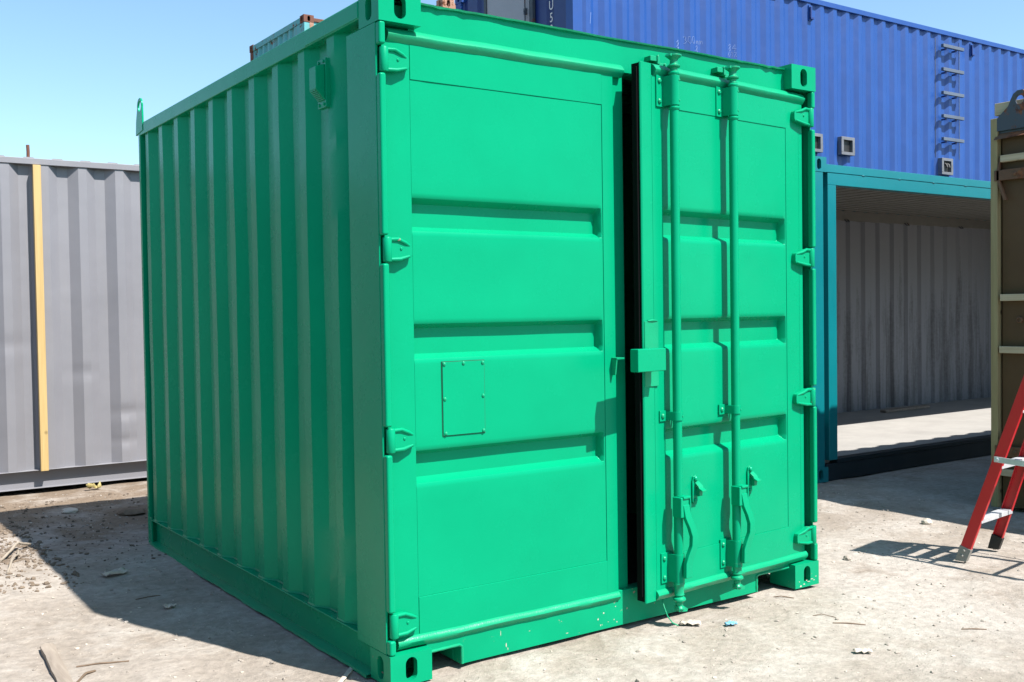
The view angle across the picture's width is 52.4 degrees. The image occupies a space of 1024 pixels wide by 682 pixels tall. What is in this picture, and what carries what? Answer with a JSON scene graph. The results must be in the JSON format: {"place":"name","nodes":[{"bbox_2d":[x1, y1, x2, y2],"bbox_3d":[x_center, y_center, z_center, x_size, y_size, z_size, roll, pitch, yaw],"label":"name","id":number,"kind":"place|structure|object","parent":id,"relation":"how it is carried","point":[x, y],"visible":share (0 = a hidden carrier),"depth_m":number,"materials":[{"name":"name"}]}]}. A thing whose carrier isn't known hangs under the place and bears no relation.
{"place":"outdoors","nodes":[
{"label":"outdoors","id":0,"kind":"place"},
{"bbox_2d":[249,14,322,60],"bbox_3d":[-1.589,-3.998,19.755,6.060,2.895,2.439,-2,2,-35],"label":"shipping container","id":1,"kind":"object","parent":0,"point":[302,23],"visible":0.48,"depth_m":17.73,"materials":[{"name":"metal"}]},
{"bbox_2d":[436,0,455,8],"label":"shipping container","id":2,"kind":"object","parent":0,"point":[446,3],"visible":0.02,"depth_m":13.57,"materials":[{"name":"beige metal"}]},
{"bbox_2d":[0,455,1023,681],"bbox_3d":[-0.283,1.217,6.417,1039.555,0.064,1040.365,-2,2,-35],"label":"ground","id":3,"kind":"structure","parent":0,"point":[747,644],"depth_m":4.79,"materials":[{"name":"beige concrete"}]},
{"bbox_2d":[6,550,18,573],"bbox_3d":[-2.803,1.230,5.856,0.027,0.042,0.540,-1,2,-20],"label":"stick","id":4,"kind":"object","parent":3,"relation":"on","point":[11,561],"visible":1,"depth_m":5.76,"materials":[{"name":"brown wood"}]},
{"bbox_2d":[0,542,31,561],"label":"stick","id":5,"kind":"object","parent":3,"relation":"on","point":[12,549],"visible":1,"depth_m":6.06,"materials":[{"name":"brown wood"}]},
{"bbox_2d":[0,524,83,593],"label":"soil crumbs","id":6,"kind":"object","parent":3,"relation":"on","point":[27,561],"visible":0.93,"depth_m":5.92,"materials":[{"name":"brown soil"}]},
{"bbox_2d":[40,643,72,681],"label":"wood plank","id":7,"kind":"object","parent":3,"relation":"on","point":[55,663],"visible":1,"depth_m":4.18,"materials":[{"name":"beige wood"}]},
{"bbox_2d":[62,507,78,513],"bbox_3d":[-3.187,1.227,7.503,0.112,0.044,0.113,-2,2,-25],"label":"paper scrap","id":8,"kind":"object","parent":3,"relation":"on","point":[69,510],"visible":0.99,"depth_m":7.47,"materials":[{"name":"paper"}]},
{"bbox_2d":[0,155,146,491],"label":"shipping container","id":9,"kind":"object","parent":3,"relation":"on","point":[92,259],"visible":0.16,"depth_m":8.57,"materials":[{"name":"grey metal"}]},
{"bbox_2d":[26,145,29,156],"bbox_3d":[-3.914,-1.517,8.409,0.027,0.137,0.026,-2,2,-35],"label":"rusty rod","id":10,"kind":"object","parent":9,"relation":"on","point":[27,150],"visible":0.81,"depth_m":8.40,"materials":[{"name":"metal"}]},
{"bbox_2d":[32,165,48,470],"bbox_3d":[-3.795,-0.181,8.371,0.059,2.460,0.043,-2,2,-35],"label":"wooden batten","id":11,"kind":"object","parent":9,"relation":"attached to","point":[40,315],"visible":1,"depth_m":8.35,"materials":[{"name":"yellow wood"}]},
{"bbox_2d":[0,493,166,578],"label":"soil lumps","id":12,"kind":"object","parent":3,"relation":"on","point":[42,517],"visible":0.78,"depth_m":6.82,"materials":[{"name":"brown soil"}]},
{"bbox_2d":[76,670,95,681],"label":"stick","id":13,"kind":"object","parent":3,"relation":"on","point":[84,674],"visible":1,"depth_m":4.06,"materials":[{"name":"brown wood"}]},
{"bbox_2d":[86,482,101,488],"bbox_3d":[-3.419,1.180,8.499,0.118,0.059,0.044,-2,2,-38],"label":"plastic wrapper","id":14,"kind":"object","parent":3,"relation":"on","point":[90,485],"visible":1,"depth_m":8.49,"materials":[{"name":"yellow plastic"}]},
{"bbox_2d":[76,660,128,666],"bbox_3d":[-1.664,1.311,4.229,0.200,0.010,0.009,-1,2,-18],"label":"stick","id":15,"kind":"object","parent":3,"relation":"on","point":[102,663],"visible":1,"depth_m":4.23,"materials":[{"name":"brown wood"}]},
{"bbox_2d":[99,567,127,575],"bbox_3d":[-2.158,1.251,5.637,0.070,0.029,0.149,0,2,32],"label":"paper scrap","id":16,"kind":"object","parent":3,"relation":"on","point":[122,570],"visible":1,"depth_m":5.64,"materials":[{"name":"paper"}]},
{"bbox_2d":[116,507,145,515],"bbox_3d":[-2.741,1.232,7.489,0.198,0.062,0.222,-2,2,-35],"label":"dirt clod","id":17,"kind":"object","parent":3,"relation":"on","point":[131,511],"visible":0.96,"depth_m":7.43,"materials":[{"name":"soil"}]},
{"bbox_2d":[163,603,175,607],"bbox_3d":[-1.652,1.275,5.015,0.036,0.022,0.061,1,2,43],"label":"cardboard scrap","id":18,"kind":"object","parent":3,"relation":"on","point":[165,605],"visible":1,"depth_m":5.01,"materials":[{"name":"cardboard"}]},
{"bbox_2d":[338,667,352,681],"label":"plastic strip","id":19,"kind":"object","parent":3,"relation":"on","point":[346,674],"visible":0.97,"depth_m":4.02,"materials":[{"name":"plastic"}]},
{"bbox_2d":[136,0,818,681],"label":"shipping container","id":20,"kind":"object","parent":3,"relation":"on","point":[470,336],"visible":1,"depth_m":4.48,"materials":[{"name":"green metal"}]},
{"bbox_2d":[377,27,627,650],"bbox_3d":[0.008,-0.015,4.220,1.209,2.341,0.096,-2,2,-35],"label":"door","id":21,"kind":"structure","parent":20,"relation":"in","point":[503,246],"depth_m":4.19,"materials":[{"name":"green paint"}]},
{"bbox_2d":[662,599,677,625],"bbox_3d":[0.690,1.187,4.583,0.084,0.130,0.027,0,2,35],"label":"loose cord","id":22,"kind":"object","parent":20,"relation":"hanging from","point":[667,614],"visible":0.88,"depth_m":4.58,"materials":[{"name":"green fabric"}]},
{"bbox_2d":[630,53,816,611],"bbox_3d":[1.003,-0.037,4.804,1.348,2.439,0.162,-2,2,-40],"label":"door","id":23,"kind":"structure","parent":20,"relation":"in","point":[719,255],"depth_m":4.78,"materials":[{"name":"green paint"}]},
{"bbox_2d":[1,492,1019,680],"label":"pale chips","id":24,"kind":"object","parent":3,"relation":"on","point":[551,651],"visible":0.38,"depth_m":4.80,"materials":[{"name":"stone"}]},
{"bbox_2d":[679,620,700,624],"bbox_3d":[0.788,1.244,4.598,0.097,0.018,0.047,-1,2,11],"label":"paper scrap","id":25,"kind":"object","parent":3,"relation":"on","point":[693,622],"visible":1,"depth_m":4.59,"materials":[{"name":"white paper"}]},
{"bbox_2d":[724,620,736,625],"bbox_3d":[0.961,1.239,4.572,0.054,0.017,0.037,-1,2,-6],"label":"plastic scrap","id":26,"kind":"object","parent":3,"relation":"on","point":[729,622],"visible":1,"depth_m":4.56,"materials":[{"name":"blue plastic"}]},
{"bbox_2d":[843,555,850,560],"bbox_3d":[1.871,1.211,5.799,0.048,0.034,0.042,-2,2,-35],"label":"stone","id":27,"kind":"object","parent":3,"relation":"on","point":[846,558],"visible":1,"depth_m":5.79,"materials":[{"name":"grey stone"}]},
{"bbox_2d":[833,622,865,624],"bbox_3d":[1.494,1.253,4.608,0.142,0.013,0.006,-1,2,4],"label":"stick","id":28,"kind":"object","parent":3,"relation":"on","point":[847,623],"visible":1,"depth_m":4.61,"materials":[{"name":"brown wood"}]},
{"bbox_2d":[853,647,872,652],"bbox_3d":[1.428,1.260,4.233,0.074,0.018,0.032,-1,2,-2],"label":"paper scrap","id":29,"kind":"object","parent":3,"relation":"on","point":[863,650],"visible":1,"depth_m":4.23,"materials":[{"name":"white paper"}]},
{"bbox_2d":[811,156,990,482],"bbox_3d":[6.678,-0.351,12.682,12.186,2.591,2.438,-2,2,-35],"label":"shipping container","id":30,"kind":"object","parent":3,"relation":"on","point":[902,267],"visible":0.38,"depth_m":12.31,"materials":[{"name":"teal metal"}]},
{"bbox_2d":[880,405,929,412],"bbox_3d":[4.646,0.800,12.300,0.922,0.028,0.110,-2,2,-37],"label":"wood offcut","id":31,"kind":"object","parent":30,"relation":"on","point":[903,408],"visible":1,"depth_m":12.22,"materials":[{"name":"wood"}]},
{"bbox_2d":[921,518,932,524],"bbox_3d":[2.662,1.161,6.674,0.067,0.050,0.067,-2,2,-35],"label":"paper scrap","id":32,"kind":"object","parent":3,"relation":"on","point":[926,521],"visible":1,"depth_m":6.65,"materials":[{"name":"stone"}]},
{"bbox_2d":[961,628,986,629],"bbox_3d":[2.010,1.253,4.525,0.108,0.009,0.008,-1,2,3],"label":"stick","id":33,"kind":"object","parent":3,"relation":"on","point":[973,628],"visible":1,"depth_m":4.52,"materials":[{"name":"brown wood"}]},
{"bbox_2d":[955,376,1023,561],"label":"step ladder","id":34,"kind":"object","parent":3,"relation":"on","point":[980,516],"visible":1,"depth_m":5.62,"materials":[{"name":"red metal"}]},
{"bbox_2d":[990,89,1023,508],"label":"shipping container","id":35,"kind":"object","parent":3,"relation":"on","point":[1007,242],"visible":0.95,"depth_m":7.06,"materials":[{"name":"brown metal"}]},
{"bbox_2d":[0,0,1023,164],"label":"sky","id":36,"kind":"structure","parent":0,"point":[74,74],"materials":[{"name":"blue"}]},
{"bbox_3d":[5.025,-0.421,16.014,12.192,2.595,2.438,-2,2,-35],"label":"shipping container","id":37,"kind":"object","parent":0,"visible":0},
{"bbox_2d":[455,0,1023,180],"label":"shipping container","id":38,"kind":"object","parent":37,"relation":"on","point":[895,94],"visible":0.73,"depth_m":14.33,"materials":[{"name":"blue metal"}]},
{"bbox_2d":[484,0,534,22],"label":"access door","id":39,"kind":"structure","parent":38,"relation":"in","point":[524,10],"depth_m":12.36,"materials":[{"name":"grey paint"}]}
]}

